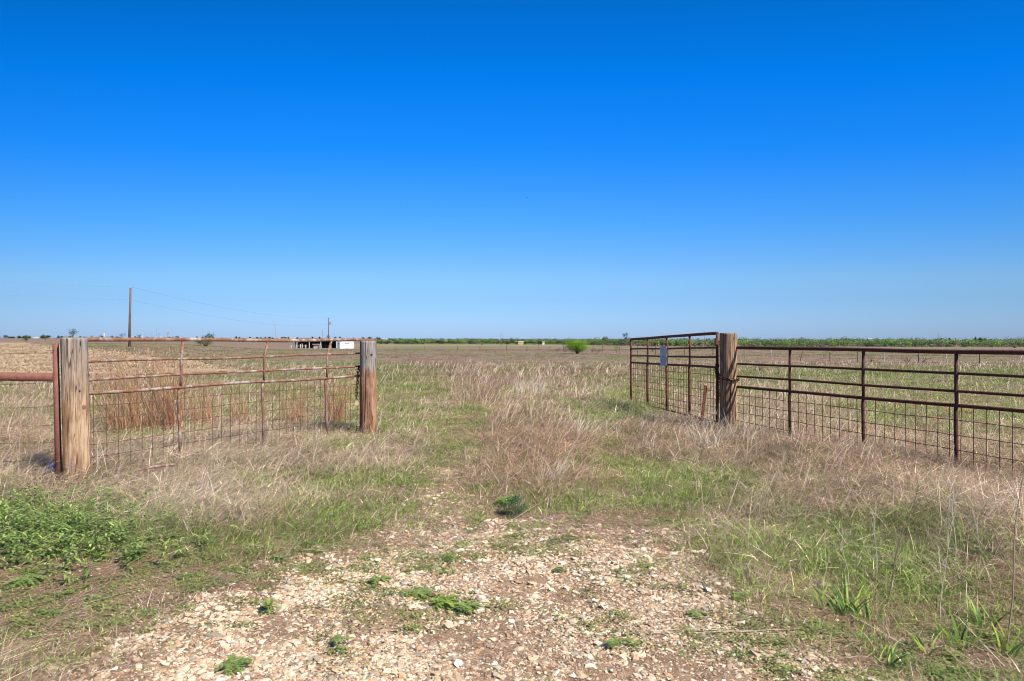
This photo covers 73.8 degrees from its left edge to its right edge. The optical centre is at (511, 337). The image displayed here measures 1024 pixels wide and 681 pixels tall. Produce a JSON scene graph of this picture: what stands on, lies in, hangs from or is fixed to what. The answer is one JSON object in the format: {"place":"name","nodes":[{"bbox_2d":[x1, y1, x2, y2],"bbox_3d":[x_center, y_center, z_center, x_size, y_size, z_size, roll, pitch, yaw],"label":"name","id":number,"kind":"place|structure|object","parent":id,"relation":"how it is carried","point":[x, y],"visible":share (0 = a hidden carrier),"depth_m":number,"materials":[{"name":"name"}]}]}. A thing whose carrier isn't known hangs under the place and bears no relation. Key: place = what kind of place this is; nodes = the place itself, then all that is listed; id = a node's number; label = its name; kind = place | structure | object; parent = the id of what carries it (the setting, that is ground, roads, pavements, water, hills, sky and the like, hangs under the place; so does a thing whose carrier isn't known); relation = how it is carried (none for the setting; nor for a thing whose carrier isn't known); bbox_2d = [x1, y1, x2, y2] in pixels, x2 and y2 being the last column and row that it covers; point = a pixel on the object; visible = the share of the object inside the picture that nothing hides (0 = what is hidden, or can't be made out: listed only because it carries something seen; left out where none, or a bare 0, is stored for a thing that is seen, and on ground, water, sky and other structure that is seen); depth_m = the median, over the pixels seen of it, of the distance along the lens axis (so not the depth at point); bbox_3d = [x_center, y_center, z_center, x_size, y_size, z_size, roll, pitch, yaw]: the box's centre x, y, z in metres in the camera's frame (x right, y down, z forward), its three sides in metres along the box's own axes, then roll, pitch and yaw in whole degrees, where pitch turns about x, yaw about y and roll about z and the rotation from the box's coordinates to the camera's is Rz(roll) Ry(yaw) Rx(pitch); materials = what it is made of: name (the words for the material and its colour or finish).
{"place":"outdoors","nodes":[
{"label":"outdoors","id":0,"kind":"place"},
{"bbox_2d":[0,342,245,380],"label":"ploughed field","id":1,"kind":"structure","parent":0,"point":[191,369],"depth_m":34.19,"materials":[{"name":"soil"}]},
{"bbox_2d":[0,338,1023,680],"bbox_3d":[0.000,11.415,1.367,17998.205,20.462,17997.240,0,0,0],"label":"ground","id":2,"kind":"structure","parent":0,"point":[460,348],"depth_m":4.10,"materials":[{"name":"soil"}]},
{"bbox_2d":[3,574,47,588],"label":"leafy weed","id":3,"kind":"object","parent":2,"relation":"on","point":[32,578],"visible":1,"depth_m":3.74,"materials":[{"name":"green plant"}]},
{"bbox_2d":[0,381,50,423],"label":"tall grass clump","id":4,"kind":"object","parent":2,"relation":"on","point":[21,406],"visible":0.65,"depth_m":10.83,"materials":[{"name":"beige plant"}]},
{"bbox_2d":[7,381,51,427],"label":"tall grass clump","id":5,"kind":"object","parent":2,"relation":"on","point":[37,406],"visible":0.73,"depth_m":10.23,"materials":[{"name":"beige plant"}]},
{"bbox_2d":[0,344,61,479],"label":"fence","id":6,"kind":"object","parent":2,"relation":"on","point":[54,377],"visible":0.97,"depth_m":6.14,"materials":[{"name":"brown metal"}]},
{"bbox_2d":[60,337,91,480],"bbox_3d":[-3.966,0.713,6.216,0.245,1.434,0.214,0,0,-28],"label":"gate post","id":7,"kind":"object","parent":2,"relation":"on","point":[76,427],"visible":0.87,"depth_m":6.13,"materials":[{"name":"brown wood"}]},
{"bbox_2d":[87,337,376,467],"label":"farm gate","id":8,"kind":"structure","parent":7,"relation":"attached to","point":[136,339],"depth_m":7.66,"materials":[{"name":"metal"}]},
{"bbox_2d":[89,356,147,434],"bbox_3d":[-5.747,0.760,9.733,1.189,1.205,0.748,0,0,-34],"label":"tall grass clump","id":9,"kind":"object","parent":2,"relation":"on","point":[112,415],"visible":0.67,"depth_m":9.67,"materials":[{"name":"brown plant"}]},
{"bbox_2d":[90,343,164,432],"bbox_3d":[-5.772,0.655,9.929,1.242,1.420,1.032,0,0,0],"label":"tall grass clump","id":10,"kind":"object","parent":2,"relation":"on","point":[136,417],"visible":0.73,"depth_m":9.80,"materials":[{"name":"brown plant"}]},
{"bbox_2d":[128,286,131,346],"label":"utility pole","id":11,"kind":"object","parent":2,"relation":"on","point":[129,325],"visible":0.86,"depth_m":102.88,"materials":[{"name":"grey wood"}]},
{"bbox_2d":[125,542,148,556],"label":"leafy weed","id":12,"kind":"object","parent":2,"relation":"on","point":[141,552],"visible":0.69,"depth_m":4.24,"materials":[{"name":"green plant"}]},
{"bbox_2d":[89,328,190,430],"bbox_3d":[-5.478,0.615,10.060,0.872,1.514,1.462,0,0,16],"label":"tall grass clump","id":13,"kind":"object","parent":2,"relation":"on","point":[155,410],"visible":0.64,"depth_m":10.04,"materials":[{"name":"beige plant"}]},
{"bbox_2d":[134,463,174,471],"bbox_3d":[-3.277,1.193,6.259,0.335,0.054,0.024,0,0,-28],"label":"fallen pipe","id":14,"kind":"object","parent":2,"relation":"on","point":[154,466],"visible":0.81,"depth_m":6.25,"materials":[{"name":"beige wood"}]},
{"bbox_2d":[151,533,178,543],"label":"leafy weed","id":15,"kind":"object","parent":2,"relation":"on","point":[167,536],"visible":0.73,"depth_m":4.51,"materials":[{"name":"green plant"}]},
{"bbox_2d":[136,347,204,430],"bbox_3d":[-5.130,0.708,10.148,1.120,1.325,1.127,0,0,0],"label":"tall grass clump","id":16,"kind":"object","parent":2,"relation":"on","point":[170,409],"visible":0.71,"depth_m":10.03,"materials":[{"name":"brown plant"}]},
{"bbox_2d":[152,469,243,509],"bbox_3d":[-2.491,1.216,5.643,0.620,0.264,0.714,0,0,26],"label":"tall grass clump","id":17,"kind":"object","parent":2,"relation":"on","point":[202,491],"visible":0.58,"depth_m":5.54,"materials":[{"name":"beige plant"}]},
{"bbox_2d":[174,368,225,427],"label":"tall grass clump","id":18,"kind":"object","parent":2,"relation":"on","point":[201,413],"visible":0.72,"depth_m":10.51,"materials":[{"name":"brown plant"}]},
{"bbox_2d":[187,532,222,546],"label":"leafy weed","id":19,"kind":"object","parent":2,"relation":"on","point":[203,540],"visible":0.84,"depth_m":4.42,"materials":[{"name":"green plant"}]},
{"bbox_2d":[195,337,216,345],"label":"bush","id":20,"kind":"object","parent":2,"relation":"on","point":[204,343],"visible":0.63,"depth_m":149.55,"materials":[{"name":"green plant"}]},
{"bbox_2d":[214,654,252,675],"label":"leafy weed","id":21,"kind":"object","parent":2,"relation":"on","point":[234,664],"visible":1,"depth_m":2.78,"materials":[{"name":"green plant"}]},
{"bbox_2d":[218,388,251,424],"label":"tall grass clump","id":22,"kind":"object","parent":2,"relation":"on","point":[245,409],"visible":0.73,"depth_m":10.86,"materials":[{"name":"brown plant"}]},
{"bbox_2d":[257,597,279,615],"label":"leafy weed","id":23,"kind":"object","parent":2,"relation":"on","point":[268,604],"visible":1,"depth_m":3.36,"materials":[{"name":"green plant"}]},
{"bbox_2d":[268,554,286,561],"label":"leafy weed","id":24,"kind":"object","parent":2,"relation":"on","point":[275,556],"visible":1,"depth_m":4.13,"materials":[{"name":"green plant"}]},
{"bbox_2d":[276,381,340,424],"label":"tall grass clump","id":25,"kind":"object","parent":2,"relation":"on","point":[294,415],"visible":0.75,"depth_m":10.78,"materials":[{"name":"brown plant"}]},
{"bbox_2d":[295,341,339,347],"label":"open shed","id":26,"kind":"structure","parent":2,"relation":"on","point":[323,344],"depth_m":233.45,"materials":[{"name":"grey metal"}]},
{"bbox_2d":[308,365,359,422],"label":"tall grass clump","id":27,"kind":"object","parent":2,"relation":"on","point":[339,410],"visible":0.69,"depth_m":11.12,"materials":[{"name":"brown plant"}]},
{"bbox_2d":[330,634,352,642],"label":"leafy weed","id":28,"kind":"object","parent":2,"relation":"on","point":[336,638],"visible":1,"depth_m":3.02,"materials":[{"name":"green plant"}]},
{"bbox_2d":[337,341,353,348],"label":"storage shed","id":29,"kind":"structure","parent":2,"relation":"on","point":[345,344],"depth_m":220.03,"materials":[{"name":"white metal"}]},
{"bbox_2d":[359,341,376,433],"bbox_3d":[-2.056,0.776,9.750,0.238,1.470,0.243,0,0,0],"label":"gate post","id":30,"kind":"object","parent":2,"relation":"on","point":[367,387],"visible":0.87,"depth_m":9.65,"materials":[{"name":"brown wood"}]},
{"bbox_2d":[355,365,359,399],"bbox_3d":[-2.129,0.617,9.813,0.309,0.527,0.120,0,0,-38],"label":"chain","id":31,"kind":"object","parent":30,"relation":"hanging from","point":[356,394],"visible":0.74,"depth_m":9.71,"materials":[{"name":"black metal"}]},
{"bbox_2d":[366,574,392,584],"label":"leafy weed","id":32,"kind":"object","parent":2,"relation":"on","point":[375,578],"visible":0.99,"depth_m":3.79,"materials":[{"name":"green plant"}]},
{"bbox_2d":[400,587,431,599],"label":"leafy weed","id":33,"kind":"object","parent":2,"relation":"on","point":[420,592],"visible":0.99,"depth_m":3.57,"materials":[{"name":"green plant"}]},
{"bbox_2d":[431,593,458,610],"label":"leafy weed","id":34,"kind":"object","parent":2,"relation":"on","point":[441,600],"visible":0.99,"depth_m":3.44,"materials":[{"name":"green plant"}]},
{"bbox_2d":[442,553,459,559],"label":"leafy weed","id":35,"kind":"object","parent":2,"relation":"on","point":[449,555],"visible":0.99,"depth_m":4.17,"materials":[{"name":"green plant"}]},
{"bbox_2d":[449,600,480,614],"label":"leafy weed","id":36,"kind":"object","parent":2,"relation":"on","point":[466,607],"visible":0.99,"depth_m":3.39,"materials":[{"name":"green plant"}]},
{"bbox_2d":[446,380,506,400],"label":"tall grass clump","id":37,"kind":"object","parent":2,"relation":"on","point":[469,392],"visible":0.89,"depth_m":14.98,"materials":[{"name":"beige plant"}]},
{"bbox_2d":[462,373,521,385],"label":"tall grass clump","id":38,"kind":"object","parent":2,"relation":"on","point":[499,381],"visible":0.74,"depth_m":20.65,"materials":[{"name":"beige plant"}]},
{"bbox_2d":[495,494,512,504],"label":"bush","id":39,"kind":"object","parent":2,"relation":"on","point":[501,501],"visible":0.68,"depth_m":5.54,"materials":[{"name":"green plant"}]},
{"bbox_2d":[0,342,1023,680],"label":"dry grass","id":40,"kind":"structure","parent":2,"relation":"on","point":[874,448],"depth_m":6.53,"materials":[{"name":"beige plant"}]},
{"bbox_2d":[0,343,1023,680],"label":"green grass","id":41,"kind":"structure","parent":2,"relation":"on","point":[884,535],"depth_m":5.91,"materials":[{"name":"green plant"}]},
{"bbox_2d":[1,454,1022,680],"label":"gravel","id":42,"kind":"structure","parent":2,"relation":"on","point":[267,649],"depth_m":3.24,"materials":[{"name":"beige gravel"}]},
{"bbox_2d":[0,466,1023,680],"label":"ground cover","id":43,"kind":"object","parent":2,"relation":"on","point":[18,521],"visible":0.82,"depth_m":3.73,"materials":[{"name":"green plant"}]},
{"bbox_2d":[0,334,1023,346],"bbox_3d":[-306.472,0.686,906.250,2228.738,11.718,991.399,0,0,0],"label":"woodland","id":44,"kind":"object","parent":2,"relation":"on","point":[902,342],"depth_m":442.41,"materials":[{"name":"green plant"}]},
{"bbox_2d":[500,491,527,514],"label":"bush","id":45,"kind":"object","parent":2,"relation":"on","point":[517,510],"visible":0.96,"depth_m":5.25,"materials":[{"name":"green plant"}]},
{"bbox_2d":[511,373,545,392],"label":"tall grass clump","id":46,"kind":"object","parent":2,"relation":"on","point":[533,385],"visible":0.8,"depth_m":17.19,"materials":[{"name":"beige plant"}]},
{"bbox_2d":[537,449,576,482],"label":"tall grass clump","id":47,"kind":"object","parent":2,"relation":"on","point":[562,465],"visible":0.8,"depth_m":6.41,"materials":[{"name":"beige plant"}]},
{"bbox_2d":[552,566,567,572],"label":"leafy weed","id":48,"kind":"object","parent":2,"relation":"on","point":[560,568],"visible":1,"depth_m":3.92,"materials":[{"name":"green plant"}]},
{"bbox_2d":[564,340,589,353],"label":"bush","id":49,"kind":"object","parent":2,"relation":"on","point":[576,347],"visible":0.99,"depth_m":107.49,"materials":[{"name":"green plant"}]},
{"bbox_2d":[564,406,612,434],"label":"tall grass clump","id":50,"kind":"object","parent":2,"relation":"on","point":[581,429],"visible":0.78,"depth_m":9.54,"materials":[{"name":"beige plant"}]},
{"bbox_2d":[605,639,619,647],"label":"leafy weed","id":51,"kind":"object","parent":2,"relation":"on","point":[614,642],"visible":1,"depth_m":2.98,"materials":[{"name":"green plant"}]},
{"bbox_2d":[686,609,708,617],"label":"leafy weed","id":52,"kind":"object","parent":2,"relation":"on","point":[693,612],"visible":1,"depth_m":3.29,"materials":[{"name":"green plant"}]},
{"bbox_2d":[701,385,706,422],"bbox_3d":[2.965,1.114,10.617,0.050,0.750,0.040,6,0,-20],"label":"steel stake","id":53,"kind":"object","parent":2,"relation":"on","point":[704,401],"visible":0.64,"depth_m":10.60,"materials":[{"name":"brown metal"}]},
{"bbox_2d":[678,409,745,454],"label":"tall grass clump","id":54,"kind":"object","parent":2,"relation":"on","point":[703,435],"visible":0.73,"depth_m":8.12,"materials":[{"name":"beige plant"}]},
{"bbox_2d":[719,333,737,430],"bbox_3d":[3.174,0.715,9.999,0.250,1.573,0.249,0,0,0],"label":"gate post","id":55,"kind":"object","parent":2,"relation":"on","point":[728,369],"visible":0.82,"depth_m":9.90,"materials":[{"name":"brown wood"}]},
{"bbox_2d":[630,332,718,421],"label":"farm gate","id":56,"kind":"structure","parent":55,"relation":"attached to","point":[689,365],"depth_m":11.79,"materials":[{"name":"metal"}]},
{"bbox_2d":[660,346,666,365],"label":"notice sign","id":57,"kind":"object","parent":56,"relation":"attached to","point":[663,355],"visible":1,"depth_m":12.44,"materials":[{"name":"grey metal"}]},
{"bbox_2d":[715,362,719,402],"bbox_3d":[3.050,0.663,10.110,0.101,0.599,0.064,0,0,0],"label":"chain","id":58,"kind":"object","parent":55,"relation":"hanging from","point":[717,378],"visible":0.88,"depth_m":10.11,"materials":[{"name":"black metal"}]},
{"bbox_2d":[716,364,739,381],"bbox_3d":[3.143,0.511,9.974,0.356,0.255,0.240,0,0,27],"label":"chain","id":59,"kind":"object","parent":55,"relation":"hanging from","point":[726,379],"visible":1,"depth_m":9.91,"materials":[{"name":"brown metal"}]},
{"bbox_2d":[736,341,1023,478],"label":"farm gate","id":60,"kind":"structure","parent":55,"relation":"attached to","point":[956,405],"depth_m":7.82,"materials":[{"name":"metal"}]},
{"bbox_2d":[713,409,763,440],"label":"tall grass clump","id":61,"kind":"object","parent":2,"relation":"on","point":[738,430],"visible":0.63,"depth_m":8.77,"materials":[{"name":"beige plant"}]},
{"bbox_2d":[457,345,1023,364],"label":"pasture fence","id":62,"kind":"object","parent":2,"relation":"on","point":[857,358],"visible":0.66,"depth_m":76.97,"materials":[{"name":"grey wood"}]},
{"bbox_2d":[732,592,749,601],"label":"leafy weed","id":63,"kind":"object","parent":2,"relation":"on","point":[740,597],"visible":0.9,"depth_m":3.48,"materials":[{"name":"green plant"}]},
{"bbox_2d":[778,436,788,495],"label":"dead stalk","id":64,"kind":"object","parent":2,"relation":"on","point":[782,466],"visible":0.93,"depth_m":5.68,"materials":[{"name":"beige plant"}]},
{"bbox_2d":[790,577,852,609],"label":"broad grass clump","id":65,"kind":"object","parent":2,"relation":"on","point":[821,598],"visible":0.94,"depth_m":3.44,"materials":[{"name":"green plant"}]},
{"bbox_2d":[805,571,891,615],"bbox_3d":[1.654,1.277,3.407,0.443,0.163,0.431,0,0,0],"label":"broad grass clump","id":66,"kind":"object","parent":2,"relation":"on","point":[840,607],"visible":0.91,"depth_m":3.39,"materials":[{"name":"green plant"}]},
{"bbox_2d":[851,533,862,591],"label":"dead stalk","id":67,"kind":"object","parent":2,"relation":"on","point":[857,563],"visible":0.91,"depth_m":3.61,"materials":[{"name":"plant"}]},
{"bbox_2d":[825,593,900,621],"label":"broad grass clump","id":68,"kind":"object","parent":2,"relation":"on","point":[855,611],"visible":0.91,"depth_m":3.31,"materials":[{"name":"green plant"}]},
{"bbox_2d":[870,506,885,578],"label":"dead stalk","id":69,"kind":"object","parent":2,"relation":"on","point":[874,537],"visible":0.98,"depth_m":3.85,"materials":[{"name":"grey plant"}]},
{"bbox_2d":[875,644,916,669],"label":"broad grass clump","id":70,"kind":"object","parent":2,"relation":"on","point":[894,657],"visible":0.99,"depth_m":2.82,"materials":[{"name":"green plant"}]},
{"bbox_2d":[886,485,918,608],"bbox_3d":[1.957,1.050,3.416,0.179,0.621,0.014,0,0,-5],"label":"dead stalk","id":71,"kind":"object","parent":2,"relation":"on","point":[900,551],"visible":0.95,"depth_m":3.42,"materials":[{"name":"brown plant"}]},
{"bbox_2d":[899,623,950,656],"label":"broad grass clump","id":72,"kind":"object","parent":2,"relation":"on","point":[919,642],"visible":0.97,"depth_m":2.97,"materials":[{"name":"green plant"}]},
{"bbox_2d":[923,469,965,623],"bbox_3d":[2.067,0.988,3.269,0.190,0.744,0.114,0,0,23],"label":"dead stalk","id":73,"kind":"object","parent":2,"relation":"on","point":[948,538],"visible":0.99,"depth_m":3.24,"materials":[{"name":"grey plant"}]},
{"bbox_2d":[943,464,967,561],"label":"dead stalk","id":74,"kind":"object","parent":2,"relation":"on","point":[952,505],"visible":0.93,"depth_m":3.92,"materials":[{"name":"beige plant"}]},
{"bbox_2d":[933,605,995,648],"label":"broad grass clump","id":75,"kind":"object","parent":2,"relation":"on","point":[956,638],"visible":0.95,"depth_m":3.02,"materials":[{"name":"green plant"}]},
{"bbox_2d":[964,486,992,593],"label":"dead stalk","id":76,"kind":"object","parent":2,"relation":"on","point":[977,534],"visible":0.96,"depth_m":3.51,"materials":[{"name":"beige plant"}]},
{"bbox_2d":[953,593,1015,630],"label":"broad grass clump","id":77,"kind":"object","parent":2,"relation":"on","point":[979,619],"visible":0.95,"depth_m":3.18,"materials":[{"name":"green plant"}]},
{"bbox_2d":[976,601,1023,657],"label":"broad grass clump","id":78,"kind":"object","parent":2,"relation":"on","point":[1005,645],"visible":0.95,"depth_m":2.92,"materials":[{"name":"green plant"}]},
{"bbox_2d":[992,469,1023,649],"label":"dead stalk","id":79,"kind":"object","parent":2,"relation":"on","point":[1009,625],"visible":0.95,"depth_m":2.96,"materials":[{"name":"brown plant"}]},
{"bbox_2d":[0,0,1023,339],"label":"sky","id":80,"kind":"structure","parent":0,"point":[762,169],"materials":[{"name":"blue"}]}
]}

